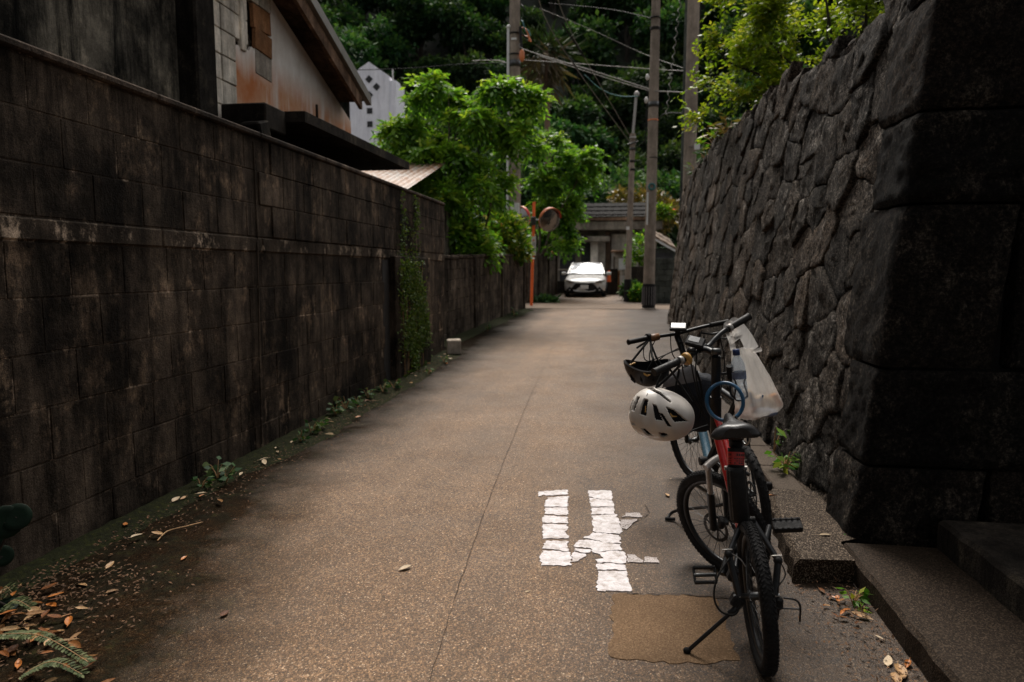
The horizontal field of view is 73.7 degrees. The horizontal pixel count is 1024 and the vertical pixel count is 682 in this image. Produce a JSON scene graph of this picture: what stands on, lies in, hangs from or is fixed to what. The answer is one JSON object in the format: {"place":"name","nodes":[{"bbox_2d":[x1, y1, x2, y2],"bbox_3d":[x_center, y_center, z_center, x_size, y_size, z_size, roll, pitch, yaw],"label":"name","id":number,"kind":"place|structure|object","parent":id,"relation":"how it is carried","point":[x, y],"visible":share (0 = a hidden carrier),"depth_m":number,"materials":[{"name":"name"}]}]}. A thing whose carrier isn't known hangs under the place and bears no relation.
{"place":"outdoors","nodes":[
{"label":"outdoors","id":0,"kind":"place"},
{"bbox_2d":[0,0,408,170],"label":"old house","id":1,"kind":"structure","parent":0,"point":[284,71],"depth_m":7.21,"materials":[{"name":"grey concrete"}]},
{"bbox_2d":[0,308,927,681],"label":"road","id":2,"kind":"structure","parent":0,"point":[302,578],"depth_m":3.82,"materials":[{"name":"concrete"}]},
{"bbox_2d":[0,596,37,613],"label":"fern","id":3,"kind":"object","parent":2,"relation":"on","point":[7,606],"visible":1,"depth_m":3.12,"materials":[{"name":"green plant"}]},
{"bbox_2d":[0,629,95,665],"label":"fern","id":4,"kind":"object","parent":2,"relation":"on","point":[12,634],"visible":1,"depth_m":2.85,"materials":[{"name":"green plant"}]},
{"bbox_2d":[19,657,88,679],"bbox_3d":[-1.803,1.293,2.691,0.262,0.056,0.094,1,6,9],"label":"fern","id":5,"kind":"object","parent":2,"relation":"on","point":[47,663],"visible":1,"depth_m":2.69,"materials":[{"name":"green plant"}]},
{"bbox_2d":[0,351,460,598],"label":"moss","id":6,"kind":"object","parent":2,"relation":"on","point":[84,546],"visible":0.81,"depth_m":4.89,"materials":[{"name":"plant"}]},
{"bbox_2d":[0,503,32,609],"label":"round leaved plant","id":7,"kind":"object","parent":6,"relation":"on","point":[16,518],"visible":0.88,"depth_m":3.14,"materials":[{"name":"green plant"}]},
{"bbox_2d":[202,456,230,477],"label":"weed","id":8,"kind":"object","parent":6,"relation":"on","point":[213,468],"visible":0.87,"depth_m":5.27,"materials":[{"name":"green plant"}]},
{"bbox_2d":[217,462,241,483],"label":"weed","id":9,"kind":"object","parent":6,"relation":"on","point":[223,475],"visible":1,"depth_m":5.16,"materials":[{"name":"green plant"}]},
{"bbox_2d":[333,396,358,410],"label":"weed","id":10,"kind":"object","parent":6,"relation":"on","point":[350,405],"visible":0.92,"depth_m":7.73,"materials":[{"name":"green plant"}]},
{"bbox_2d":[447,339,460,354],"bbox_3d":[-1.043,0.101,12.253,0.250,0.270,0.240,-1,6,-5],"label":"concrete block","id":11,"kind":"object","parent":2,"relation":"on","point":[453,346],"depth_m":12.14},
{"bbox_2d":[0,356,925,681],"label":"leaf crumbs","id":12,"kind":"object","parent":2,"relation":"on","point":[290,484],"visible":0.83,"depth_m":3.40,"materials":[{"name":"plant"}]},
{"bbox_2d":[444,308,533,346],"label":"curb","id":13,"kind":"structure","parent":2,"relation":"on","point":[468,334],"depth_m":16.40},
{"bbox_2d":[430,337,557,679],"bbox_3d":[0.350,0.549,9.212,0.106,0.222,13.201,1,6,6],"label":"road crack","id":14,"kind":"object","parent":2,"relation":"on","point":[472,545],"visible":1,"depth_m":3.86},
{"bbox_2d":[481,208,535,266],"bbox_3d":[-0.238,-2.359,19.960,2.412,3.124,1.784,-2,6,-21],"label":"croton shrub","id":15,"kind":"object","parent":2,"relation":"on","point":[514,236],"visible":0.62,"depth_m":19.70,"materials":[{"name":"green plant"}]},
{"bbox_2d":[538,490,658,591],"bbox_3d":[0.508,1.181,4.230,0.685,0.009,1.597,0,6,2],"label":"road marking","id":16,"kind":"object","parent":2,"relation":"on","point":[604,542],"visible":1,"depth_m":4.07,"materials":[{"name":"paint"}]},
{"bbox_2d":[608,593,739,664],"bbox_3d":[0.718,1.298,3.122,0.547,0.006,0.642,1,6,9],"label":"asphalt patch","id":17,"kind":"object","parent":2,"relation":"on","point":[656,628],"visible":0.98,"depth_m":3.07,"materials":[{"name":"asphalt"}]},
{"bbox_2d":[626,319,771,536],"bbox_3d":[1.351,0.525,4.513,0.808,1.270,1.742,-3,7,-24],"label":"bicycle","id":18,"kind":"object","parent":2,"relation":"on","point":[751,462],"visible":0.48,"depth_m":4.40,"materials":[{"name":"metal"}]},
{"bbox_2d":[623,339,670,386],"bbox_3d":[0.925,0.153,4.671,0.322,0.319,0.264,1,6,9],"label":"bicycle helmet","id":19,"kind":"object","parent":18,"relation":"hanging from","point":[639,372],"visible":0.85,"depth_m":4.64,"materials":[{"name":"black plastic"}]},
{"bbox_2d":[651,313,802,676],"bbox_3d":[0.984,0.599,3.129,0.695,1.405,1.342,1,6,9],"label":"bicycle","id":20,"kind":"object","parent":2,"relation":"on","point":[751,538],"visible":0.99,"depth_m":2.93,"materials":[{"name":"metal"}]},
{"bbox_2d":[629,369,707,440],"bbox_3d":[0.746,0.295,3.169,0.384,0.352,0.198,0,6,0],"label":"bicycle helmet","id":21,"kind":"object","parent":20,"relation":"hanging from","point":[658,414],"visible":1,"depth_m":3.12,"materials":[{"name":"white plastic"},{"name":"black foam"}]},
{"bbox_2d":[662,365,710,431],"bbox_3d":[0.940,0.298,3.570,0.311,0.371,0.256,1,6,9],"label":"handlebar bag","id":22,"kind":"object","parent":20,"relation":"attached to","point":[673,385],"visible":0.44,"depth_m":3.52,"materials":[{"name":"black fabric"}]},
{"bbox_2d":[705,381,744,421],"bbox_3d":[0.999,0.284,3.205,0.178,0.189,0.071,4,7,35],"label":"cable lock","id":23,"kind":"object","parent":20,"relation":"attached to","point":[740,392],"visible":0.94,"depth_m":3.20,"materials":[{"name":"blue plastic"}]},
{"bbox_2d":[721,365,747,401],"bbox_3d":[1.099,0.209,3.372,0.110,0.182,0.086,-3,7,-27],"label":"bottle cage","id":24,"kind":"object","parent":20,"relation":"attached to","point":[729,371],"visible":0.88,"depth_m":3.37,"materials":[{"name":"black paint"}]},
{"bbox_2d":[732,349,746,379],"bbox_3d":[1.123,0.164,3.362,0.089,0.253,0.070,1,6,9],"label":"water bottle","id":25,"kind":"object","parent":24,"relation":"in","point":[738,375],"visible":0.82,"depth_m":3.34,"materials":[{"name":"blue plastic"}]},
{"bbox_2d":[726,318,781,420],"bbox_3d":[1.228,0.151,3.531,0.379,0.554,0.183,-1,6,-8],"label":"plastic bag","id":26,"kind":"object","parent":20,"relation":"hanging from","point":[760,402],"visible":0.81,"depth_m":3.54,"materials":[{"name":"white"}]},
{"bbox_2d":[737,389,754,406],"bbox_3d":[1.223,0.304,3.565,0.090,0.110,0.068,1,6,9],"label":"snack packet","id":27,"kind":"object","parent":26,"relation":"in","point":[748,401],"visible":0.61,"depth_m":3.54},
{"bbox_2d":[735,406,758,418],"bbox_3d":[1.240,0.368,3.569,0.150,0.084,0.068,1,6,9],"label":"snack packet","id":28,"kind":"object","parent":26,"relation":"in","point":[746,414],"visible":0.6,"depth_m":3.54},
{"bbox_2d":[754,407,777,416],"bbox_3d":[1.310,0.369,3.537,0.130,0.052,0.058,1,6,9],"label":"snack packet","id":29,"kind":"object","parent":26,"relation":"in","point":[770,412],"visible":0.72,"depth_m":3.52},
{"bbox_2d":[744,436,855,583],"bbox_3d":[1.900,1.049,4.998,0.431,0.154,3.008,1,6,9],"label":"concrete ledge","id":30,"kind":"object","parent":2,"relation":"on","point":[809,555],"visible":0.71,"depth_m":3.90,"materials":[{"name":"concrete"}]},
{"bbox_2d":[764,450,800,473],"bbox_3d":[2.042,0.890,5.070,0.305,0.179,0.337,1,6,9],"label":"weed","id":31,"kind":"object","parent":30,"relation":"on","point":[785,465],"visible":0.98,"depth_m":5.04,"materials":[{"name":"green plant"}]},
{"bbox_2d":[834,587,871,607],"bbox_3d":[1.667,1.239,3.303,0.186,0.092,0.114,-1,6,-13],"label":"weed","id":32,"kind":"object","parent":2,"relation":"on","point":[864,598],"visible":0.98,"depth_m":3.31,"materials":[{"name":"green plant"}]},
{"bbox_2d":[529,293,641,303],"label":"lane","id":33,"kind":"structure","parent":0,"point":[593,298],"depth_m":27.26,"materials":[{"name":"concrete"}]},
{"bbox_2d":[561,262,610,295],"bbox_3d":[3.375,-2.805,30.783,2.190,1.495,4.481,1,6,9],"label":"parked car","id":34,"kind":"object","parent":33,"relation":"on","point":[586,277],"visible":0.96,"depth_m":29.15,"materials":[{"name":"white paint"}]},
{"bbox_2d":[624,91,639,301],"bbox_3d":[4.440,-5.211,25.380,0.449,7.914,0.350,1,6,9],"label":"service pole","id":35,"kind":"object","parent":33,"relation":"on","point":[629,234],"visible":0.93,"depth_m":25.36,"materials":[{"name":"concrete"}]},
{"bbox_2d":[623,228,644,266],"bbox_3d":[5.222,-3.191,28.021,1.320,2.877,1.204,3,7,30],"label":"shrub","id":36,"kind":"object","parent":33,"relation":"on","point":[639,257],"visible":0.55,"depth_m":27.80,"materials":[{"name":"green plant"}]},
{"bbox_2d":[627,282,642,301],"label":"weed","id":37,"kind":"object","parent":33,"relation":"on","point":[635,295],"visible":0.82,"depth_m":25.41,"materials":[{"name":"green plant"}]},
{"bbox_2d":[631,266,642,283],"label":"dark gate","id":38,"kind":"structure","parent":33,"relation":"on","point":[637,272],"depth_m":26.77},
{"bbox_2d":[643,258,674,303],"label":"greenish wall","id":39,"kind":"structure","parent":33,"relation":"on","point":[664,269],"depth_m":24.49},
{"bbox_2d":[526,303,669,308],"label":"cross street","id":40,"kind":"structure","parent":0,"point":[591,306],"depth_m":22.93,"materials":[{"name":"asphalt"}]},
{"bbox_2d":[641,0,660,308],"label":"utility pole","id":41,"kind":"object","parent":40,"relation":"on","point":[648,294],"visible":0.96,"depth_m":21.31,"materials":[{"name":"concrete"}]},
{"bbox_2d":[519,43,650,89],"bbox_3d":[2.310,-8.589,21.405,4.264,1.666,0.083,1,6,10],"label":"power cable","id":42,"kind":"object","parent":41,"relation":"attached to","point":[583,67],"visible":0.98,"depth_m":21.43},
{"bbox_2d":[322,0,882,248],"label":"hill","id":43,"kind":"structure","parent":0,"point":[432,49],"depth_m":71.00,"materials":[{"name":"plant"}]},
{"bbox_2d":[319,0,347,33],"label":"forest tree","id":44,"kind":"object","parent":43,"relation":"on","point":[329,12],"visible":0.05,"depth_m":64.06,"materials":[{"name":"green plant"}]},
{"bbox_2d":[327,1,367,30],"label":"forest tree","id":45,"kind":"object","parent":43,"relation":"on","point":[344,18],"visible":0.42,"depth_m":67.02,"materials":[{"name":"green plant"}]},
{"bbox_2d":[345,0,381,24],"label":"forest tree","id":46,"kind":"object","parent":43,"relation":"on","point":[361,4],"visible":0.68,"depth_m":71.12,"materials":[{"name":"green plant"}]},
{"bbox_2d":[332,23,395,118],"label":"forest tree","id":47,"kind":"object","parent":43,"relation":"on","point":[353,40],"visible":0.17,"depth_m":60.81,"materials":[{"name":"green plant"}]},
{"bbox_2d":[350,62,404,155],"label":"building","id":48,"kind":"structure","parent":43,"relation":"on","point":[383,88],"depth_m":44.56,"materials":[{"name":"paint"}]},
{"bbox_2d":[336,13,419,77],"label":"forest tree","id":49,"kind":"object","parent":43,"relation":"on","point":[395,47],"visible":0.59,"depth_m":63.79,"materials":[{"name":"green plant"}]},
{"bbox_2d":[365,0,400,31],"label":"forest tree","id":50,"kind":"object","parent":43,"relation":"on","point":[385,5],"visible":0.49,"depth_m":70.98,"materials":[{"name":"green plant"}]},
{"bbox_2d":[375,3,424,73],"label":"forest tree","id":51,"kind":"object","parent":43,"relation":"on","point":[398,18],"visible":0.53,"depth_m":66.51,"materials":[{"name":"green plant"}]},
{"bbox_2d":[389,0,441,61],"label":"forest tree","id":52,"kind":"object","parent":43,"relation":"on","point":[419,5],"visible":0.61,"depth_m":66.71,"materials":[{"name":"green plant"}]},
{"bbox_2d":[399,53,456,92],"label":"forest tree","id":53,"kind":"object","parent":43,"relation":"on","point":[431,61],"visible":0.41,"depth_m":64.20,"materials":[{"name":"green plant"}]},
{"bbox_2d":[405,110,455,139],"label":"forest tree","id":54,"kind":"object","parent":43,"relation":"on","point":[431,118],"visible":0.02,"depth_m":54.16,"materials":[{"name":"green plant"}]},
{"bbox_2d":[422,0,505,62],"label":"forest tree","id":55,"kind":"object","parent":43,"relation":"on","point":[454,23],"visible":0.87,"depth_m":65.80,"materials":[{"name":"green plant"}]},
{"bbox_2d":[443,48,491,104],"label":"forest tree","id":56,"kind":"object","parent":43,"relation":"on","point":[467,76],"visible":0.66,"depth_m":62.18,"materials":[{"name":"green plant"}]},
{"bbox_2d":[452,0,509,50],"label":"forest tree","id":57,"kind":"object","parent":43,"relation":"on","point":[491,8],"visible":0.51,"depth_m":70.12,"materials":[{"name":"green plant"}]},
{"bbox_2d":[484,22,530,71],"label":"forest tree","id":58,"kind":"object","parent":43,"relation":"on","point":[501,47],"visible":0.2,"depth_m":66.03,"materials":[{"name":"green plant"}]},
{"bbox_2d":[480,142,541,233],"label":"forest tree","id":59,"kind":"object","parent":43,"relation":"on","point":[527,196],"visible":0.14,"depth_m":45.52,"materials":[{"name":"green plant"}]},
{"bbox_2d":[485,55,549,96],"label":"forest tree","id":60,"kind":"object","parent":43,"relation":"on","point":[492,68],"visible":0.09,"depth_m":62.98,"materials":[{"name":"green plant"}]},
{"bbox_2d":[520,5,547,40],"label":"forest tree","id":61,"kind":"object","parent":43,"relation":"on","point":[530,20],"visible":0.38,"depth_m":68.43,"materials":[{"name":"green plant"}]},
{"bbox_2d":[545,19,598,96],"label":"forest tree","id":62,"kind":"object","parent":43,"relation":"on","point":[563,32],"visible":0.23,"depth_m":64.63,"materials":[{"name":"green plant"}]},
{"bbox_2d":[526,113,618,184],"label":"forest tree","id":63,"kind":"object","parent":43,"relation":"on","point":[575,134],"visible":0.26,"depth_m":54.69,"materials":[{"name":"green plant"}]},
{"bbox_2d":[539,91,605,145],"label":"forest tree","id":64,"kind":"object","parent":43,"relation":"on","point":[571,111],"visible":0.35,"depth_m":57.10,"materials":[{"name":"green plant"}]},
{"bbox_2d":[560,81,600,116],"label":"forest tree","id":65,"kind":"object","parent":43,"relation":"on","point":[578,89],"visible":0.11,"depth_m":61.65,"materials":[{"name":"green plant"}]},
{"bbox_2d":[566,0,601,32],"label":"forest tree","id":66,"kind":"object","parent":43,"relation":"on","point":[577,14],"visible":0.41,"depth_m":70.62,"materials":[{"name":"green plant"}]},
{"bbox_2d":[562,9,622,117],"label":"forest tree","id":67,"kind":"object","parent":43,"relation":"on","point":[597,51],"visible":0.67,"depth_m":64.11,"materials":[{"name":"green plant"}]},
{"bbox_2d":[559,166,645,216],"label":"forest tree","id":68,"kind":"object","parent":43,"relation":"on","point":[609,187],"visible":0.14,"depth_m":40.94,"materials":[{"name":"green plant"}]},
{"bbox_2d":[587,0,651,61],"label":"forest tree","id":69,"kind":"object","parent":43,"relation":"on","point":[624,17],"visible":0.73,"depth_m":69.53,"materials":[{"name":"green plant"}]},
{"bbox_2d":[582,121,663,168],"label":"forest tree","id":70,"kind":"object","parent":43,"relation":"on","point":[622,141],"visible":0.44,"depth_m":56.48,"materials":[{"name":"green plant"}]},
{"bbox_2d":[600,146,646,174],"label":"forest tree","id":71,"kind":"object","parent":43,"relation":"on","point":[618,158],"visible":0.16,"depth_m":54.52,"materials":[{"name":"green plant"}]},
{"bbox_2d":[591,59,672,150],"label":"forest tree","id":72,"kind":"object","parent":43,"relation":"on","point":[623,107],"visible":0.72,"depth_m":58.82,"materials":[{"name":"green plant"}]},
{"bbox_2d":[602,157,679,248],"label":"forest tree","id":73,"kind":"object","parent":43,"relation":"on","point":[666,181],"visible":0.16,"depth_m":46.19,"materials":[{"name":"green plant"}]},
{"bbox_2d":[629,0,684,97],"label":"forest tree","id":74,"kind":"object","parent":43,"relation":"on","point":[668,26],"visible":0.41,"depth_m":63.85,"materials":[{"name":"green plant"}]},
{"bbox_2d":[620,138,707,238],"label":"forest tree","id":75,"kind":"object","parent":43,"relation":"on","point":[665,157],"visible":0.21,"depth_m":51.80,"materials":[{"name":"green plant"}]},
{"bbox_2d":[658,74,712,138],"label":"forest tree","id":76,"kind":"object","parent":43,"relation":"on","point":[674,103],"visible":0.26,"depth_m":60.10,"materials":[{"name":"green plant"}]},
{"bbox_2d":[641,28,733,99],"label":"forest tree","id":77,"kind":"object","parent":43,"relation":"on","point":[679,46],"visible":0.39,"depth_m":62.47,"materials":[{"name":"green plant"}]},
{"bbox_2d":[644,102,732,153],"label":"forest tree","id":78,"kind":"object","parent":43,"relation":"on","point":[671,122],"visible":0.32,"depth_m":56.05,"materials":[{"name":"green plant"}]},
{"bbox_2d":[699,0,734,23],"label":"forest tree","id":79,"kind":"object","parent":43,"relation":"on","point":[712,14],"visible":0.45,"depth_m":71.78,"materials":[{"name":"green plant"}]},
{"bbox_2d":[707,70,765,144],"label":"forest tree","id":80,"kind":"object","parent":43,"relation":"on","point":[739,82],"visible":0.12,"depth_m":56.07,"materials":[{"name":"green plant"}]},
{"bbox_2d":[699,13,792,109],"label":"forest tree","id":81,"kind":"object","parent":43,"relation":"on","point":[730,27],"visible":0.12,"depth_m":61.60,"materials":[{"name":"green plant"}]},
{"bbox_2d":[725,0,805,20],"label":"forest tree","id":82,"kind":"object","parent":43,"relation":"on","point":[744,5],"visible":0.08,"depth_m":66.89,"materials":[{"name":"green plant"}]},
{"bbox_2d":[780,0,837,60],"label":"forest tree","id":83,"kind":"object","parent":43,"relation":"on","point":[805,47],"visible":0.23,"depth_m":62.05,"materials":[{"name":"green plant"}]},
{"bbox_2d":[670,0,884,141],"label":"terrace tree","id":84,"kind":"object","parent":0,"point":[760,36],"visible":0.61,"depth_m":10.22,"materials":[{"name":"green plant"}]},
{"bbox_2d":[843,520,1023,681],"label":"stone steps","id":85,"kind":"structure","parent":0,"point":[950,607],"depth_m":3.10,"materials":[{"name":"concrete"}]},
{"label":"ground","id":86,"kind":"structure","parent":0,"visible":0},
{"bbox_2d":[0,33,444,575],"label":"block wall","id":87,"kind":"structure","parent":86,"relation":"on","point":[187,291],"depth_m":4.75,"materials":[{"name":"concrete"}]},
{"bbox_2d":[397,191,432,376],"bbox_3d":[-1.470,-0.852,10.351,0.156,2.723,1.848,1,6,9],"label":"ivy","id":88,"kind":"object","parent":87,"relation":"attached to","point":[416,343],"visible":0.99,"depth_m":10.20,"materials":[{"name":"green plant"}]},
{"bbox_2d":[362,162,453,254],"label":"shed","id":89,"kind":"structure","parent":86,"relation":"on","point":[411,176],"depth_m":15.54,"materials":[{"name":"metal"}]},
{"bbox_2d":[370,68,557,274],"bbox_3d":[-1.579,-3.600,17.170,5.568,6.348,3.222,1,6,9],"label":"bright tree","id":90,"kind":"object","parent":86,"relation":"on","point":[409,139],"visible":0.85,"depth_m":16.76,"materials":[{"name":"green plant"}]},
{"bbox_2d":[444,254,525,339],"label":"block wall","id":91,"kind":"structure","parent":86,"relation":"on","point":[476,293],"depth_m":16.18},
{"bbox_2d":[506,0,531,246],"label":"utility pole","id":92,"kind":"object","parent":86,"relation":"on","point":[515,51],"visible":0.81,"depth_m":21.86,"materials":[{"name":"concrete"}]},
{"bbox_2d":[521,202,560,305],"bbox_3d":[0.774,-2.898,23.210,1.740,3.625,0.678,1,6,14],"label":"traffic mirror","id":93,"kind":"object","parent":86,"relation":"on","point":[549,219],"visible":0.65,"depth_m":23.07,"materials":[{"name":"orange paint"}]},
{"bbox_2d":[526,253,557,302],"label":"block wall","id":94,"kind":"structure","parent":86,"relation":"on","point":[545,276],"depth_m":28.29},
{"bbox_2d":[529,293,560,302],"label":"weed","id":95,"kind":"object","parent":86,"relation":"on","point":[544,298],"visible":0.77,"depth_m":25.29,"materials":[{"name":"green plant"}]},
{"bbox_2d":[505,17,595,165],"bbox_3d":[2.091,-10.457,38.823,4.510,15.382,4.423,5,8,42],"label":"palm tree","id":96,"kind":"object","parent":86,"relation":"on","point":[545,73],"visible":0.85,"depth_m":37.99,"materials":[{"name":"green plant"}]},
{"bbox_2d":[521,127,610,264],"bbox_3d":[1.737,-5.195,28.145,4.096,6.907,3.266,6,8,44],"label":"leafy tree","id":97,"kind":"object","parent":86,"relation":"on","point":[550,188],"visible":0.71,"depth_m":27.70,"materials":[{"name":"green plant"}]},
{"bbox_2d":[531,202,663,290],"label":"end house","id":98,"kind":"structure","parent":86,"relation":"on","point":[604,235],"depth_m":33.48,"materials":[{"name":"wood"}]},
{"bbox_2d":[560,243,589,280],"bbox_3d":[3.122,-3.695,34.088,1.500,2.400,0.060,1,6,9],"label":"dark doorway","id":99,"kind":"structure","parent":98,"relation":"in","point":[586,257],"depth_m":34.02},
{"bbox_2d":[598,242,604,269],"bbox_3d":[4.449,-3.662,33.772,0.420,2.500,0.070,1,6,9],"label":"door panel","id":100,"kind":"structure","parent":98,"relation":"in","point":[601,245],"depth_m":33.68,"materials":[{"name":"paint"}]},
{"bbox_2d":[607,269,617,294],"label":"gate pier","id":101,"kind":"structure","parent":86,"relation":"on","point":[612,287],"depth_m":30.96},
{"bbox_2d":[611,250,625,274],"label":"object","id":102,"kind":"object","parent":86,"relation":"on","point":[618,264],"visible":0.45,"depth_m":31.94,"materials":[{"name":"grey concrete"}]},
{"bbox_2d":[605,181,679,242],"bbox_3d":[7.305,-5.798,37.432,4.404,5.893,2.807,1,6,9],"label":"brownish tree","id":103,"kind":"object","parent":86,"relation":"on","point":[662,196],"visible":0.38,"depth_m":37.03,"materials":[{"name":"green plant"}]},
{"bbox_2d":[655,232,675,257],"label":"side house","id":104,"kind":"structure","parent":86,"relation":"on","point":[669,251],"depth_m":26.95,"materials":[{"name":"tile"}]},
{"bbox_2d":[656,201,676,245],"bbox_3d":[6.385,-3.944,29.129,1.180,4.105,1.106,3,7,28],"label":"shrub","id":105,"kind":"object","parent":86,"relation":"on","point":[665,213],"visible":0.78,"depth_m":28.78,"materials":[{"name":"green plant"}]},
{"bbox_2d":[679,0,687,211],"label":"utility pole","id":106,"kind":"object","parent":86,"relation":"on","point":[683,99],"visible":0.14,"depth_m":19.78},
{"bbox_2d":[683,0,699,186],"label":"utility pole","id":107,"kind":"object","parent":86,"relation":"on","point":[691,97],"visible":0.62,"depth_m":17.40,"materials":[{"name":"concrete"}]},
{"bbox_2d":[667,0,1023,547],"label":"stone wall","id":108,"kind":"structure","parent":86,"relation":"on","point":[850,238],"depth_m":3.77,"materials":[{"name":"stone"}]},
{"bbox_2d":[707,113,740,136],"bbox_3d":[3.484,-3.497,11.126,0.663,0.389,0.569,-4,7,-34],"label":"weed","id":109,"kind":"object","parent":108,"relation":"on","point":[723,120],"visible":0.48,"depth_m":11.15,"materials":[{"name":"green plant"}]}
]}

